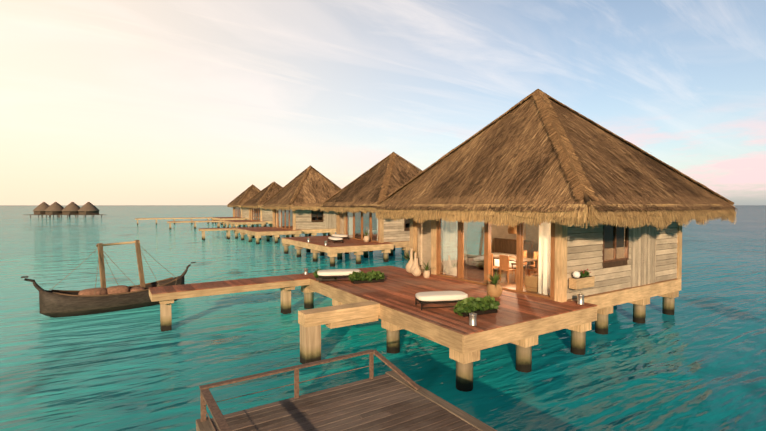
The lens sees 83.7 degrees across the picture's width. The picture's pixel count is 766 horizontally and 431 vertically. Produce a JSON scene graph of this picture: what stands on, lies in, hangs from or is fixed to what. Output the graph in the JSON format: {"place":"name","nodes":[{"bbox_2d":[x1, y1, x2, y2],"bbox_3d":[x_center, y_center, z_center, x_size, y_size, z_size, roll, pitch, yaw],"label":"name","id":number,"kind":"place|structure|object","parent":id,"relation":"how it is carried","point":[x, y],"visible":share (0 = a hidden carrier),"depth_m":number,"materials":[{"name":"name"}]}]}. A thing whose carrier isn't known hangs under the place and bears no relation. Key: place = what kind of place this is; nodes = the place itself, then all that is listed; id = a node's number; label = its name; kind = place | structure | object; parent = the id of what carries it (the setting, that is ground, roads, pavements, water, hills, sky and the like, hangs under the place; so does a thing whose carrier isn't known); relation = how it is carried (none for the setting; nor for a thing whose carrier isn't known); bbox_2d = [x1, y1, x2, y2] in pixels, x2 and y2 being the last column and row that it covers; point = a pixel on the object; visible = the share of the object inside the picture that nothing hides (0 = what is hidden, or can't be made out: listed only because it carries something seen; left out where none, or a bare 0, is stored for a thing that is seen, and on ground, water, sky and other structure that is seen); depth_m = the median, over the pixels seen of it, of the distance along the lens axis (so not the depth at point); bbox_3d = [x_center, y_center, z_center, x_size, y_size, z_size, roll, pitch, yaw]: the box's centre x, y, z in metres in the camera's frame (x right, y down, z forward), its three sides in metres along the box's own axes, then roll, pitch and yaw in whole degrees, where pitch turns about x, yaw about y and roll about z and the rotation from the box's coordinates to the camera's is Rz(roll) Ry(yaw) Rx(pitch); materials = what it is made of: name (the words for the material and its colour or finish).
{"place":"outdoors","nodes":[
{"label":"outdoors","id":0,"kind":"place"},
{"bbox_2d":[135,217,211,224],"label":"walkway","id":1,"kind":"structure","parent":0,"point":[207,218],"depth_m":92.01,"materials":[{"name":"brown wood"}]},
{"bbox_2d":[167,220,223,228],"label":"walkway","id":2,"kind":"structure","parent":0,"point":[217,221],"depth_m":74.10,"materials":[{"name":"brown wood"}]},
{"bbox_2d":[198,228,235,240],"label":"walkway","id":3,"kind":"structure","parent":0,"point":[203,230],"depth_m":50.42,"materials":[{"name":"brown wood"}]},
{"bbox_2d":[212,207,248,219],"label":"overwater bungalow","id":4,"kind":"object","parent":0,"point":[240,213],"visible":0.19,"depth_m":92.67,"materials":[{"name":"beige wood"}]},
{"bbox_2d":[229,184,260,206],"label":"roof ridge","id":5,"kind":"structure","parent":4,"relation":"on","point":[250,189],"depth_m":95.28,"materials":[{"name":"brown wicker"}]},
{"bbox_2d":[227,185,258,207],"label":"thatched roof","id":6,"kind":"structure","parent":5,"relation":"on","point":[236,203],"depth_m":94.59,"materials":[{"name":"brown plant"}]},
{"bbox_2d":[222,207,272,224],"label":"overwater bungalow","id":7,"kind":"object","parent":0,"point":[259,216],"visible":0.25,"depth_m":73.23,"materials":[{"name":"brown wood"}]},
{"bbox_2d":[242,182,280,206],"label":"roof ridge","id":8,"kind":"structure","parent":7,"relation":"on","point":[265,193],"depth_m":76.74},
{"bbox_2d":[242,182,282,208],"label":"thatched roof","id":9,"kind":"structure","parent":8,"relation":"on","point":[250,203],"depth_m":75.11,"materials":[{"name":"brown plant"}]},
{"bbox_2d":[223,223,272,227],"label":"support posts","id":10,"kind":"object","parent":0,"point":[251,225],"visible":0.15,"depth_m":74.81,"materials":[{"name":"beige wood"}]},
{"bbox_2d":[233,208,335,235],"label":"overwater bungalow","id":11,"kind":"object","parent":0,"point":[290,222],"visible":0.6,"depth_m":48.84,"materials":[{"name":"brown wood"}]},
{"bbox_2d":[262,165,336,208],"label":"roof ridge","id":12,"kind":"structure","parent":0,"point":[300,184],"depth_m":51.62,"materials":[{"name":"brown wicker"}]},
{"bbox_2d":[262,166,340,210],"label":"thatched roof","id":13,"kind":"structure","parent":12,"relation":"on","point":[317,197],"depth_m":49.51,"materials":[{"name":"brown wicker"}]},
{"bbox_2d":[282,210,409,252],"bbox_3d":[-1.108,0.724,35.412,11.720,3.230,9.540,-1,2,-33],"label":"overwater bungalow","id":14,"kind":"object","parent":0,"point":[386,234],"visible":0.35,"depth_m":32.27,"materials":[{"name":"brown wood"}]},
{"bbox_2d":[307,234,369,245],"bbox_3d":[-3.645,1.742,32.453,4.048,0.460,5.228,-1,2,-33],"label":"deck furniture","id":15,"kind":"object","parent":14,"relation":"on","point":[336,237],"visible":1,"depth_m":31.79,"materials":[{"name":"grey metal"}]},
{"bbox_2d":[321,152,420,204],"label":"roof ridge","id":16,"kind":"structure","parent":0,"point":[366,172],"depth_m":36.46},
{"bbox_2d":[320,153,421,213],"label":"thatched roof","id":17,"kind":"structure","parent":16,"relation":"on","point":[366,192],"depth_m":34.10,"materials":[{"name":"brown plant"}]},
{"bbox_2d":[0,205,765,430],"bbox_3d":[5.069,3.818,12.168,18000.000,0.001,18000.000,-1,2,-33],"label":"sea water","id":18,"kind":"structure","parent":0,"point":[696,361],"depth_m":12.44,"materials":[{"name":"teal liquid"}]},
{"bbox_2d":[29,202,102,217],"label":"distant huts","id":19,"kind":"object","parent":18,"relation":"on","point":[58,209],"visible":0.83,"depth_m":142.23,"materials":[{"name":"brown"}]},
{"bbox_2d":[39,275,184,317],"bbox_3d":[-10.567,3.370,17.109,4.914,1.465,1.602,-1,2,-33],"label":"boat hull","id":20,"kind":"object","parent":18,"relation":"on","point":[52,304],"visible":0.52,"depth_m":16.06,"materials":[{"name":"brown wood"}]},
{"bbox_2d":[21,240,195,296],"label":"dhoni fittings","id":21,"kind":"object","parent":20,"relation":"on","point":[103,290],"visible":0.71,"depth_m":16.80,"materials":[{"name":"brown wood"}]},
{"bbox_2d":[149,274,309,331],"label":"walkway","id":22,"kind":"structure","parent":18,"relation":"in","point":[165,296],"depth_m":14.70,"materials":[{"name":"brown wood"}]},
{"bbox_2d":[234,231,334,243],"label":"support posts","id":23,"kind":"object","parent":18,"relation":"in","point":[258,238],"visible":0.25,"depth_m":48.90,"materials":[{"name":"beige wood"}]},
{"bbox_2d":[283,243,409,266],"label":"support posts","id":24,"kind":"object","parent":18,"relation":"in","point":[386,254],"visible":0.23,"depth_m":31.07,"materials":[{"name":"beige wood"}]},
{"bbox_2d":[196,370,496,430],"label":"jetty","id":25,"kind":"object","parent":18,"relation":"in","point":[392,400],"visible":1,"depth_m":5.68,"materials":[{"name":"brown wood"}]},
{"bbox_2d":[199,349,419,430],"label":"railing","id":26,"kind":"object","parent":25,"relation":"on","point":[207,398],"visible":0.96,"depth_m":5.94,"materials":[{"name":"wood"}]},
{"bbox_2d":[301,286,678,391],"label":"support posts","id":27,"kind":"object","parent":18,"relation":"in","point":[464,372],"visible":0.15,"depth_m":11.78,"materials":[{"name":"beige wood"}]},
{"bbox_2d":[0,0,765,204],"label":"sky","id":28,"kind":"structure","parent":0,"point":[103,102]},
{"bbox_2d":[299,217,681,353],"bbox_3d":[4.115,1.191,16.303,11.720,3.230,9.536,-1,2,-33],"label":"overwater bungalow","id":29,"kind":"object","parent":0,"point":[625,265],"visible":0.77,"depth_m":13.52,"materials":[{"name":"brown wood"}]},
{"bbox_2d":[298,300,379,363],"bbox_3d":[-1.149,3.756,11.629,2.247,2.550,0.480,-1,2,-33],"label":"mooring arm","id":30,"kind":"object","parent":29,"relation":"attached to","point":[311,321],"visible":0.83,"depth_m":11.16},
{"bbox_2d":[304,248,594,325],"bbox_3d":[1.402,1.907,14.633,5.066,1.000,9.523,-1,2,-38],"label":"deck furniture","id":31,"kind":"object","parent":29,"relation":"on","point":[576,281],"visible":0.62,"depth_m":12.47,"materials":[{"name":"white fabric"}]},
{"bbox_2d":[313,249,589,315],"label":"potted plants","id":32,"kind":"object","parent":29,"relation":"on","point":[468,305],"visible":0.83,"depth_m":11.13,"materials":[{"name":"green plant"}]},
{"bbox_2d":[491,225,538,282],"bbox_3d":[5.506,1.016,16.500,3.600,2.650,6.360,-1,2,-33],"label":"dining furniture","id":33,"kind":"object","parent":29,"relation":"in","point":[503,256],"visible":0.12,"depth_m":16.70,"materials":[{"name":"brown wood"}]},
{"bbox_2d":[377,89,733,219],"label":"roof ridge","id":34,"kind":"structure","parent":29,"relation":"on","point":[585,197],"depth_m":16.03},
{"bbox_2d":[376,91,737,230],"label":"thatched roof","id":35,"kind":"structure","parent":34,"relation":"on","point":[616,183],"depth_m":13.94,"materials":[{"name":"brown wicker"}]}
]}

